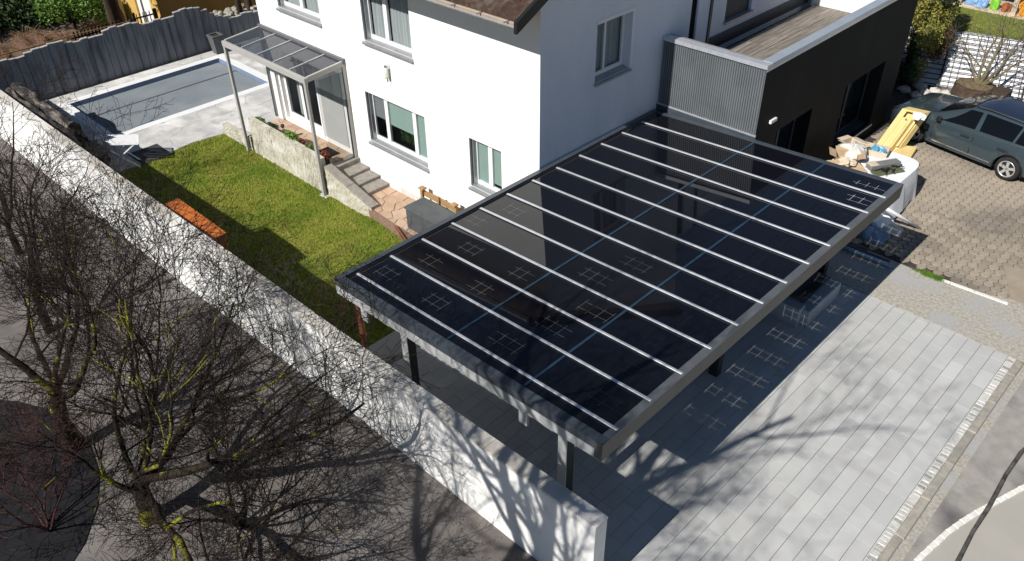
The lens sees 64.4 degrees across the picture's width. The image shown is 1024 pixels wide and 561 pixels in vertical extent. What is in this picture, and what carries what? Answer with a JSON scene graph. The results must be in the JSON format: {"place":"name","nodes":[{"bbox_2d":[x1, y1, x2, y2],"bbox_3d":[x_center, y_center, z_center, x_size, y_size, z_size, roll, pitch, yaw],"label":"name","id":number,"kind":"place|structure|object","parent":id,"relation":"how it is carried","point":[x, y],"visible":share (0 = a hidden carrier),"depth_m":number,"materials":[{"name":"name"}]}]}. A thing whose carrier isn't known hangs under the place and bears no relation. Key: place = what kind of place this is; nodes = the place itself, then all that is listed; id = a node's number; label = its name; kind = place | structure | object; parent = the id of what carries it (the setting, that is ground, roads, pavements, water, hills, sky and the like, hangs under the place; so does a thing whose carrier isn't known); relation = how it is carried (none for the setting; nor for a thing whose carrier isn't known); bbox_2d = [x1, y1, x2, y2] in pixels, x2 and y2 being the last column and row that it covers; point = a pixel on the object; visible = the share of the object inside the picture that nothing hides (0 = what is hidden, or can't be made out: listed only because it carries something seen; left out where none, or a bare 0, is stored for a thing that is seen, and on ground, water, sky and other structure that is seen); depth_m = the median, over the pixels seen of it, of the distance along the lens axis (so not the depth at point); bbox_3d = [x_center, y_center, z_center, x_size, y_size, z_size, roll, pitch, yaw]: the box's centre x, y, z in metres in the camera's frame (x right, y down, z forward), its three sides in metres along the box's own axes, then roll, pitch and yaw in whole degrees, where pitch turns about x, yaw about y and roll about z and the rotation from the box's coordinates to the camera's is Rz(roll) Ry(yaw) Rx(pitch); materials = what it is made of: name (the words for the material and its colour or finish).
{"place":"outdoors","nodes":[
{"label":"outdoors","id":0,"kind":"place"},
{"bbox_2d":[46,47,278,172],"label":"pool deck","id":1,"kind":"structure","parent":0,"point":[172,135],"depth_m":25.62,"materials":[{"name":"stone"}]},
{"bbox_2d":[4,82,110,164],"bbox_3d":[-13.038,-4.365,23.389,5.329,1.563,1.249,29,46,34],"label":"log stack","id":2,"kind":"object","parent":1,"relation":"on","point":[49,118],"visible":0.35,"depth_m":22.62,"materials":[{"name":"wood"}]},
{"bbox_2d":[86,140,109,166],"bbox_3d":[-11.523,-3.422,22.518,0.880,0.976,0.871,29,46,34],"label":"covered grill","id":3,"kind":"object","parent":1,"relation":"on","point":[103,152],"visible":0.45,"depth_m":22.24,"materials":[{"name":"fabric"}]},
{"bbox_2d":[95,134,140,166],"bbox_3d":[-11.070,-3.651,23.017,1.442,0.752,0.621,-1,36,0],"label":"slatted table","id":4,"kind":"object","parent":1,"relation":"on","point":[128,139],"visible":0.74,"depth_m":22.85,"materials":[{"name":"white plastic"}]},
{"bbox_2d":[128,144,171,164],"bbox_3d":[-10.526,-3.675,23.646,0.950,0.012,0.900,29,46,34],"label":"slate board","id":5,"kind":"object","parent":1,"relation":"on","point":[155,151],"visible":1,"depth_m":23.65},
{"bbox_2d":[57,54,268,134],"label":"swimming pool","id":6,"kind":"structure","parent":1,"relation":"in","point":[186,89],"depth_m":27.33,"materials":[{"name":"liquid"}]},
{"bbox_2d":[206,32,223,54],"bbox_3d":[-10.848,-8.704,29.910,0.460,0.679,0.460,29,46,34],"label":"tall pot","id":7,"kind":"object","parent":1,"relation":"on","point":[215,39],"visible":0.99,"depth_m":29.77,"materials":[{"name":"concrete"}]},
{"bbox_2d":[121,0,256,23],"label":"yellow building","id":8,"kind":"structure","parent":0,"point":[165,8],"depth_m":32.29,"materials":[{"name":"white paint"}]},
{"bbox_2d":[137,0,153,22],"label":"garage door","id":9,"kind":"structure","parent":8,"relation":"in","point":[144,6],"depth_m":32.22,"materials":[{"name":"white plastic"}]},
{"bbox_2d":[119,134,401,346],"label":"lawn","id":10,"kind":"structure","parent":0,"point":[298,225],"depth_m":20.76,"materials":[{"name":"plant"}]},
{"bbox_2d":[162,199,228,249],"bbox_3d":[-6.915,-0.675,18.120,2.080,1.655,0.440,29,46,34],"label":"rusty planter","id":11,"kind":"object","parent":10,"relation":"on","point":[188,216],"visible":0.2,"depth_m":17.60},
{"bbox_2d":[224,240,343,319],"bbox_3d":[-4.398,0.103,16.066,2.588,2.696,2.169,13,39,18],"label":"bare shrub","id":12,"kind":"object","parent":10,"relation":"on","point":[305,291],"visible":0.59,"depth_m":15.99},
{"bbox_2d":[221,23,357,198],"bbox_3d":[-5.944,-4.609,21.995,4.000,3.500,1.258,29,46,34],"label":"patio canopy","id":13,"kind":"object","parent":10,"relation":"on","point":[290,56],"visible":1,"depth_m":21.02,"materials":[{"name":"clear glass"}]},
{"bbox_2d":[284,268,374,344],"bbox_3d":[-3.342,0.814,15.543,1.737,1.942,1.928,0,36,1],"label":"bare shrub","id":14,"kind":"object","parent":10,"relation":"on","point":[336,314],"visible":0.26,"depth_m":15.31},
{"bbox_2d":[0,137,536,560],"bbox_3d":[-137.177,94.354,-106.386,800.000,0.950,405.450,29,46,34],"label":"street ground","id":15,"kind":"structure","parent":0,"point":[443,542],"depth_m":13.46,"materials":[{"name":"asphalt"}]},
{"bbox_2d":[0,400,98,560],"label":"tarmac patch","id":16,"kind":"object","parent":15,"relation":"on","point":[50,547],"visible":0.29,"depth_m":13.18,"materials":[{"name":"asphalt"}]},
{"bbox_2d":[0,46,102,254],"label":"bare tree","id":17,"kind":"object","parent":15,"relation":"on","point":[12,156],"visible":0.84,"depth_m":19.11,"materials":[{"name":"brown plant"}]},
{"bbox_2d":[0,369,135,550],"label":"bare shrub","id":18,"kind":"object","parent":15,"relation":"on","point":[47,528],"visible":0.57,"depth_m":12.44,"materials":[{"name":"plant"}]},
{"bbox_2d":[0,112,183,333],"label":"bare tree","id":19,"kind":"object","parent":15,"relation":"on","point":[52,176],"visible":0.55,"depth_m":16.25,"materials":[{"name":"brown plant"}]},
{"bbox_2d":[0,86,206,453],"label":"bare tree","id":20,"kind":"object","parent":15,"relation":"on","point":[30,332],"visible":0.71,"depth_m":12.66,"materials":[{"name":"brown plant"}]},
{"bbox_2d":[0,143,263,507],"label":"bare tree","id":21,"kind":"object","parent":15,"relation":"on","point":[42,338],"visible":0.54,"depth_m":13.40,"materials":[{"name":"brown plant"}]},
{"bbox_2d":[0,156,439,560],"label":"bare tree","id":22,"kind":"object","parent":15,"relation":"on","point":[162,475],"visible":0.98,"depth_m":11.22,"materials":[{"name":"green plant"}]},
{"bbox_2d":[83,354,401,560],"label":"bare shrub","id":23,"kind":"object","parent":15,"relation":"on","point":[243,522],"visible":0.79,"depth_m":11.62,"materials":[{"name":"brown plant"}]},
{"bbox_2d":[0,211,512,560],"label":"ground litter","id":24,"kind":"object","parent":15,"relation":"on","point":[301,430],"visible":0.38,"depth_m":13.91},
{"bbox_2d":[108,418,412,560],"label":"bare shrub","id":25,"kind":"object","parent":15,"relation":"on","point":[202,540],"visible":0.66,"depth_m":11.57,"materials":[{"name":"brown plant"}]},
{"bbox_2d":[0,7,620,98],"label":"garden ground","id":26,"kind":"structure","parent":0,"point":[82,24],"depth_m":33.07,"materials":[{"name":"soil"}]},
{"bbox_2d":[0,0,89,38],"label":"evergreen hedge","id":27,"kind":"object","parent":26,"relation":"on","point":[10,10],"visible":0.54,"depth_m":32.41,"materials":[{"name":"green plant"}]},
{"bbox_2d":[0,21,107,59],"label":"dry hedge","id":28,"kind":"object","parent":26,"relation":"on","point":[31,39],"visible":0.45,"depth_m":29.59,"materials":[{"name":"plant"}]},
{"bbox_2d":[0,21,129,55],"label":"garden rail","id":29,"kind":"object","parent":26,"relation":"on","point":[64,37],"visible":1,"depth_m":27.32,"materials":[{"name":"brown wood"}]},
{"bbox_2d":[26,0,108,29],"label":"bright shrub","id":30,"kind":"object","parent":26,"relation":"on","point":[98,6],"visible":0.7,"depth_m":32.01,"materials":[{"name":"green plant"}]},
{"bbox_2d":[71,20,120,40],"bbox_3d":[-14.748,-8.499,29.146,0.070,1.260,1.800,29,46,34],"label":"picket fence","id":31,"kind":"object","parent":26,"relation":"on","point":[87,34],"visible":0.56,"depth_m":28.75,"materials":[{"name":"brown wood"}]},
{"bbox_2d":[103,0,125,24],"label":"tree","id":32,"kind":"object","parent":26,"relation":"on","point":[113,11],"visible":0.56,"depth_m":30.18,"materials":[{"name":"brown plant"}]},
{"bbox_2d":[118,0,127,22],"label":"ochre post","id":33,"kind":"object","parent":26,"relation":"on","point":[120,5],"depth_m":31.63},
{"bbox_2d":[0,7,259,100],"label":"plank fence","id":34,"kind":"object","parent":26,"relation":"on","point":[111,53],"visible":0.9,"depth_m":28.07,"materials":[{"name":"wood"}]},
{"bbox_2d":[129,8,157,22],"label":"garden gate","id":35,"kind":"structure","parent":26,"relation":"on","point":[154,11],"depth_m":30.42,"materials":[{"name":"grey metal"}]},
{"bbox_2d":[210,3,256,16],"bbox_3d":[-10.911,-10.236,31.813,2.033,0.990,2.300,29,46,34],"label":"stone heap","id":36,"kind":"object","parent":26,"relation":"on","point":[230,12],"visible":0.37,"depth_m":31.42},
{"bbox_2d":[235,0,243,14],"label":"tree","id":37,"kind":"object","parent":26,"relation":"on","point":[239,8],"visible":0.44,"depth_m":31.10,"materials":[{"name":"brown plant"}]},
{"bbox_2d":[244,0,252,10],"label":"tree","id":38,"kind":"object","parent":26,"relation":"on","point":[248,4],"visible":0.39,"depth_m":31.81,"materials":[{"name":"brown plant"}]},
{"bbox_2d":[222,117,331,192],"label":"planter wall","id":39,"kind":"structure","parent":26,"relation":"on","point":[278,148],"depth_m":22.45,"materials":[{"name":"concrete"}]},
{"bbox_2d":[284,130,306,144],"bbox_3d":[-5.908,-3.869,22.027,0.943,0.342,0.310,29,46,34],"label":"planter shrub","id":40,"kind":"object","parent":39,"relation":"in","point":[292,135],"visible":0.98,"depth_m":21.95,"materials":[{"name":"green plant"}]},
{"bbox_2d":[320,150,331,158],"bbox_3d":[-4.903,-3.287,21.376,0.305,0.277,0.416,-26,43,-30],"label":"planter shrub","id":41,"kind":"object","parent":39,"relation":"in","point":[325,153],"visible":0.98,"depth_m":21.32,"materials":[{"name":"red plant"}]},
{"bbox_2d":[0,90,607,560],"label":"garden wall","id":42,"kind":"structure","parent":26,"relation":"on","point":[532,510],"depth_m":13.13,"materials":[{"name":"paint"}]},
{"bbox_2d":[324,163,378,216],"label":"step side wall","id":43,"kind":"structure","parent":26,"relation":"on","point":[344,189],"depth_m":20.91,"materials":[{"name":"concrete"}]},
{"bbox_2d":[256,0,810,212],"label":"white house","id":44,"kind":"structure","parent":26,"relation":"on","point":[479,100],"depth_m":18.15,"materials":[{"name":"paint"}]},
{"bbox_2d":[276,0,321,26],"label":"window","id":45,"kind":"structure","parent":44,"relation":"in","point":[296,6],"depth_m":20.81,"materials":[{"name":"white plastic"}]},
{"bbox_2d":[283,75,322,132],"bbox_3d":[-5.731,-5.357,22.735,1.780,2.100,0.330,29,46,34],"label":"door","id":46,"kind":"structure","parent":44,"relation":"in","point":[301,94],"depth_m":23.22,"materials":[{"name":"white plastic"}]},
{"bbox_2d":[384,64,389,81],"bbox_3d":[-2.936,-4.864,19.124,0.100,0.400,0.138,29,46,34],"label":"wall lamp","id":47,"kind":"object","parent":44,"relation":"attached to","point":[386,68],"visible":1,"depth_m":19.04,"materials":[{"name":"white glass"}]},
{"bbox_2d":[360,0,413,62],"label":"window","id":48,"kind":"structure","parent":44,"relation":"in","point":[401,43],"depth_m":18.73,"materials":[{"name":"white plastic"}]},
{"bbox_2d":[365,91,428,172],"bbox_3d":[-2.792,-3.713,20.060,2.300,1.423,0.285,29,46,34],"label":"window","id":49,"kind":"structure","parent":44,"relation":"in","point":[404,119],"depth_m":20.23,"materials":[{"name":"white plastic"}]},
{"bbox_2d":[400,129,414,145],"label":"window plants","id":50,"kind":"object","parent":44,"relation":"in","point":[408,137],"depth_m":20.52,"materials":[{"name":"green plant"}]},
{"bbox_2d":[468,138,501,197],"bbox_3d":[-0.539,-2.483,18.251,1.060,1.293,0.285,29,46,34],"label":"window","id":51,"kind":"structure","parent":44,"relation":"in","point":[485,161],"depth_m":18.44,"materials":[{"name":"white plastic"}]},
{"bbox_2d":[594,14,631,87],"bbox_3d":[2.048,-4.907,17.144,0.380,1.290,1.230,29,46,34],"label":"window","id":52,"kind":"structure","parent":44,"relation":"in","point":[607,32],"depth_m":17.36,"materials":[{"name":"white plastic"}]},
{"bbox_2d":[270,118,350,161],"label":"terrace","id":53,"kind":"structure","parent":0,"point":[304,134],"depth_m":22.84,"materials":[{"name":"stone"}]},
{"bbox_2d":[319,147,339,156],"bbox_3d":[-4.963,-3.491,22.087,0.550,0.023,0.300,29,46,34],"label":"door mat","id":54,"kind":"object","parent":53,"relation":"on","point":[332,151],"depth_m":22.08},
{"bbox_2d":[369,209,412,239],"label":"wall","id":55,"kind":"structure","parent":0,"point":[386,223],"depth_m":19.93,"materials":[{"name":"stone"}]},
{"bbox_2d":[395,225,405,239],"bbox_3d":[-2.633,-1.075,19.441,0.040,0.110,0.910,-16,39,-20],"label":"edging strip","id":56,"kind":"object","parent":55,"relation":"on","point":[400,233],"visible":0.56,"depth_m":19.47,"materials":[{"name":"stone"}]},
{"bbox_2d":[370,187,417,235],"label":"path","id":57,"kind":"structure","parent":0,"point":[391,202],"depth_m":20.54,"materials":[{"name":"stone"}]},
{"bbox_2d":[332,154,389,195],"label":"garden steps","id":58,"kind":"structure","parent":57,"relation":"on","point":[363,177],"depth_m":21.42,"materials":[{"name":"stone"}]},
{"bbox_2d":[404,197,454,232],"bbox_3d":[-1.764,-1.325,19.260,1.660,0.592,0.640,29,46,34],"label":"storage box","id":59,"kind":"object","parent":57,"relation":"on","point":[423,213],"visible":0.54,"depth_m":19.25,"materials":[{"name":"plastic"}]},
{"bbox_2d":[418,185,458,213],"bbox_3d":[-1.771,-1.764,19.740,1.310,0.710,0.140,29,46,34],"label":"wooden fence","id":60,"kind":"object","parent":57,"relation":"on","point":[453,206],"visible":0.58,"depth_m":19.61,"materials":[{"name":"brown wood"}]},
{"bbox_2d":[368,31,1023,560],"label":"ground","id":61,"kind":"structure","parent":0,"point":[388,343],"depth_m":13.80,"materials":[{"name":"concrete"}]},
{"bbox_2d":[656,0,917,160],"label":"dark annex","id":62,"kind":"object","parent":61,"relation":"on","point":[811,74],"visible":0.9,"depth_m":19.18,"materials":[{"name":"paint"}]},
{"bbox_2d":[774,119,795,149],"bbox_3d":[6.334,-3.012,19.788,0.060,2.190,1.640,29,46,34],"label":"door","id":63,"kind":"structure","parent":62,"relation":"in","point":[793,122],"depth_m":19.94,"materials":[{"name":"glass"}]},
{"bbox_2d":[831,71,871,148],"bbox_3d":[9.061,-4.684,21.730,0.500,1.875,2.390,29,46,34],"label":"window","id":64,"kind":"structure","parent":62,"relation":"in","point":[852,92],"depth_m":22.28,"materials":[{"name":"glass"}]},
{"bbox_2d":[896,0,961,85],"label":"golden conifer","id":65,"kind":"object","parent":61,"relation":"on","point":[928,12],"visible":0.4,"depth_m":24.83,"materials":[{"name":"yellow plant"}]},
{"bbox_2d":[863,356,1015,560],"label":"cobble edging","id":66,"kind":"object","parent":61,"relation":"on","point":[888,533],"visible":1,"depth_m":13.41,"materials":[{"name":"stone"}]},
{"bbox_2d":[876,359,1023,560],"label":"driveway kerb","id":67,"kind":"structure","parent":61,"relation":"on","point":[913,515],"depth_m":13.36,"materials":[{"name":"concrete"}]},
{"bbox_2d":[898,26,1023,100],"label":"white retaining wall","id":68,"kind":"structure","parent":61,"relation":"on","point":[965,65],"depth_m":25.67,"materials":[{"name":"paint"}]},
{"bbox_2d":[898,25,1023,100],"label":"wire fence","id":69,"kind":"object","parent":61,"relation":"on","point":[942,70],"visible":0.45,"depth_m":25.57,"materials":[{"name":"metal"}]},
{"bbox_2d":[386,258,1007,560],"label":"driveway","id":70,"kind":"structure","parent":0,"point":[827,433],"depth_m":13.95,"materials":[{"name":"concrete"}]},
{"bbox_2d":[334,109,903,490],"bbox_3d":[2.268,0.033,15.495,5.855,2.732,9.174,29,46,34],"label":"carport","id":71,"kind":"object","parent":70,"relation":"on","point":[557,295],"visible":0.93,"depth_m":13.87,"materials":[{"name":"glass"}]},
{"bbox_2d":[760,266,840,326],"bbox_3d":[5.851,0.295,16.738,1.100,0.498,1.650,29,46,34],"label":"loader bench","id":72,"kind":"object","parent":70,"relation":"on","point":[792,311],"visible":0.52,"depth_m":16.42,"materials":[{"name":"metal"}]},
{"bbox_2d":[786,228,1023,361],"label":"concrete strip","id":73,"kind":"object","parent":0,"point":[992,324],"visible":0.64,"depth_m":16.91,"materials":[{"name":"concrete"}]},
{"bbox_2d":[819,231,892,267],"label":"sheet rolls","id":74,"kind":"object","parent":73,"relation":"on","point":[857,249],"visible":0.59,"depth_m":18.20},
{"bbox_2d":[912,268,949,283],"bbox_3d":[9.055,-0.130,17.612,0.885,0.065,0.316,29,46,34],"label":"weed patch","id":75,"kind":"object","parent":73,"relation":"on","point":[932,275],"visible":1,"depth_m":17.60,"materials":[{"name":"green plant"}]},
{"bbox_2d":[944,279,1007,304],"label":"stone sill","id":76,"kind":"structure","parent":73,"relation":"on","point":[979,293],"depth_m":17.10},
{"bbox_2d":[809,80,1023,304],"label":"paved yard","id":77,"kind":"structure","parent":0,"point":[965,214],"depth_m":19.33,"materials":[{"name":"stone"}]},
{"bbox_2d":[823,151,920,221],"bbox_3d":[8.685,-2.361,19.978,2.018,0.877,2.781,29,46,34],"label":"sheeted table","id":78,"kind":"object","parent":77,"relation":"on","point":[907,177],"visible":0.33,"depth_m":19.62,"materials":[{"name":"fabric"}]},
{"bbox_2d":[826,160,867,171],"bbox_3d":[7.921,-2.604,19.407,0.928,0.195,0.828,-5,37,-6],"label":"cardboard box","id":79,"kind":"object","parent":78,"relation":"on","point":[859,166],"visible":0.2,"depth_m":19.52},
{"bbox_2d":[837,156,856,166],"bbox_3d":[8.039,-2.872,19.500,0.463,0.142,0.374,15,39,21],"label":"paper bundle","id":80,"kind":"object","parent":79,"relation":"on","point":[847,161],"visible":1,"depth_m":19.46,"materials":[{"name":"paper"}]},
{"bbox_2d":[829,146,865,162],"bbox_3d":[8.159,-3.007,19.861,0.836,0.298,0.736,9,38,13],"label":"cardboard box","id":81,"kind":"object","parent":78,"relation":"on","point":[837,152],"visible":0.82,"depth_m":19.94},
{"bbox_2d":[838,135,869,147],"bbox_3d":[8.503,-3.357,20.313,0.662,0.316,0.722,-19,40,-22],"label":"cardboard box","id":82,"kind":"object","parent":78,"relation":"on","point":[851,140],"visible":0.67,"depth_m":20.41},
{"bbox_2d":[838,141,867,159],"bbox_3d":[8.396,-3.262,20.064,0.810,0.291,0.621,29,46,34],"label":"plastic film","id":83,"kind":"object","parent":82,"relation":"on","point":[855,148],"visible":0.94,"depth_m":19.94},
{"bbox_2d":[864,142,890,157],"bbox_3d":[9.071,-3.255,20.311,0.620,0.140,0.420,20,41,26],"label":"cardboard box","id":84,"kind":"object","parent":78,"relation":"on","point":[877,154],"visible":0.56,"depth_m":20.20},
{"bbox_2d":[869,144,886,152],"bbox_3d":[9.123,-3.276,20.249,0.429,0.155,0.344,29,46,34],"label":"blue bag","id":85,"kind":"object","parent":84,"relation":"in","point":[875,147],"visible":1,"depth_m":20.17,"materials":[{"name":"plastic"}]},
{"bbox_2d":[871,165,904,175],"bbox_3d":[9.051,-2.636,19.495,0.878,0.102,0.319,-12,38,-15],"label":"tool tray","id":86,"kind":"object","parent":78,"relation":"on","point":[887,171],"visible":0.96,"depth_m":19.48,"materials":[{"name":"green plastic"}]},
{"bbox_2d":[860,157,900,170],"bbox_3d":[8.963,-2.867,19.770,0.860,0.150,0.410,-10,37,-12],"label":"tool case","id":87,"kind":"object","parent":86,"relation":"on","point":[871,165],"visible":1,"depth_m":19.65,"materials":[{"name":"plastic"}]},
{"bbox_2d":[857,222,889,245],"bbox_3d":[8.367,-1.174,18.866,0.830,0.275,0.669,29,46,34],"label":"plastic sack","id":88,"kind":"object","parent":77,"relation":"on","point":[873,232],"visible":0.77,"depth_m":18.70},
{"bbox_2d":[875,213,894,227],"bbox_3d":[8.690,-1.566,19.320,0.906,0.358,0.901,-9,37,-11],"label":"plastic sack","id":89,"kind":"object","parent":77,"relation":"on","point":[885,220],"visible":0.23,"depth_m":19.01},
{"bbox_2d":[882,222,902,236],"bbox_3d":[8.884,-1.276,19.094,0.649,0.153,0.467,29,46,34],"label":"plastic sack","id":90,"kind":"object","parent":77,"relation":"on","point":[894,229],"visible":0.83,"depth_m":18.97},
{"bbox_2d":[870,201,920,228],"bbox_3d":[8.822,-1.540,18.741,1.532,0.980,0.094,-5,37,-6],"label":"white pole","id":91,"kind":"object","parent":77,"relation":"on","point":[894,213],"visible":0.62,"depth_m":18.79,"materials":[{"name":"plastic"}]},
{"bbox_2d":[877,107,930,151],"bbox_3d":[10.553,-4.051,22.073,1.318,1.019,0.538,-21,41,-25],"label":"plywood crate","id":92,"kind":"object","parent":77,"relation":"on","point":[902,129],"visible":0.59,"depth_m":22.03,"materials":[{"name":"wood"}]},
{"bbox_2d":[912,112,926,119],"bbox_3d":[10.768,-4.362,21.526,0.356,0.144,0.311,29,46,34],"label":"white bag","id":93,"kind":"object","parent":92,"relation":"on","point":[919,116],"visible":1,"depth_m":21.48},
{"bbox_2d":[894,146,916,157],"bbox_3d":[10.615,-3.474,21.980,0.450,0.180,0.850,29,46,34],"label":"plywood offcut","id":94,"kind":"object","parent":77,"relation":"on","point":[909,151],"visible":0.71,"depth_m":21.97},
{"bbox_2d":[896,81,950,97],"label":"edge stones","id":95,"kind":"object","parent":77,"relation":"on","point":[921,87],"visible":0.66,"depth_m":25.25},
{"bbox_2d":[887,92,1023,179],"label":"station wagon","id":96,"kind":"object","parent":77,"relation":"on","point":[988,130],"visible":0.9,"depth_m":21.17,"materials":[{"name":"paint"}]},
{"bbox_2d":[950,77,1012,97],"bbox_3d":[14.221,-5.744,24.768,1.569,0.570,1.254,29,46,34],"label":"stump planter","id":97,"kind":"object","parent":77,"relation":"on","point":[963,87],"visible":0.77,"depth_m":24.49,"materials":[{"name":"brown wood"}]},
{"bbox_2d":[947,0,1023,84],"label":"bare shrub","id":98,"kind":"object","parent":97,"relation":"in","point":[982,79],"visible":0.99,"depth_m":24.20,"materials":[{"name":"brown plant"}]},
{"bbox_2d":[903,380,1023,560],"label":"road","id":99,"kind":"structure","parent":0,"point":[977,481],"depth_m":13.27,"materials":[{"name":"asphalt"}]},
{"bbox_2d":[955,447,1023,560],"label":"road hose","id":100,"kind":"object","parent":99,"relation":"on","point":[986,510],"visible":1,"depth_m":12.71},
{"bbox_2d":[914,3,1023,39],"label":"lawn","id":101,"kind":"structure","parent":0,"point":[985,22],"depth_m":26.59,"materials":[{"name":"plant"}]},
{"bbox_2d":[953,0,1023,19],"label":"storage shelf","id":102,"kind":"object","parent":101,"relation":"on","point":[995,12],"visible":0.38,"depth_m":27.43,"materials":[{"name":"cardboard"}]},
{"bbox_2d":[964,0,989,7],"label":"blue tarpaulin","id":103,"kind":"object","parent":102,"relation":"on","point":[983,3],"visible":0.91,"depth_m":27.59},
{"bbox_2d":[989,0,1000,9],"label":"green bag","id":104,"kind":"object","parent":102,"relation":"on","point":[996,4],"visible":0.81,"depth_m":27.31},
{"bbox_2d":[1000,2,1011,11],"bbox_3d":[16.537,-9.150,27.197,0.334,0.267,0.350,29,46,34],"label":"rust cloth","id":105,"kind":"object","parent":102,"relation":"on","point":[1003,8],"visible":0.77,"depth_m":27.16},
{"bbox_2d":[1019,1,1023,16],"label":"orange bin","id":106,"kind":"object","parent":102,"relation":"on","point":[1022,6],"visible":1,"depth_m":26.73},
{"bbox_2d":[923,491,1023,560],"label":"road surface","id":107,"kind":"object","parent":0,"point":[998,535],"visible":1,"depth_m":12.29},
{"bbox_2d":[913,484,1023,560],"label":"road marking","id":108,"kind":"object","parent":107,"relation":"on","point":[935,543],"depth_m":12.49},
{"bbox_2d":[1003,266,1023,303],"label":"yard patch","id":109,"kind":"object","parent":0,"point":[1015,278],"visible":1,"depth_m":17.39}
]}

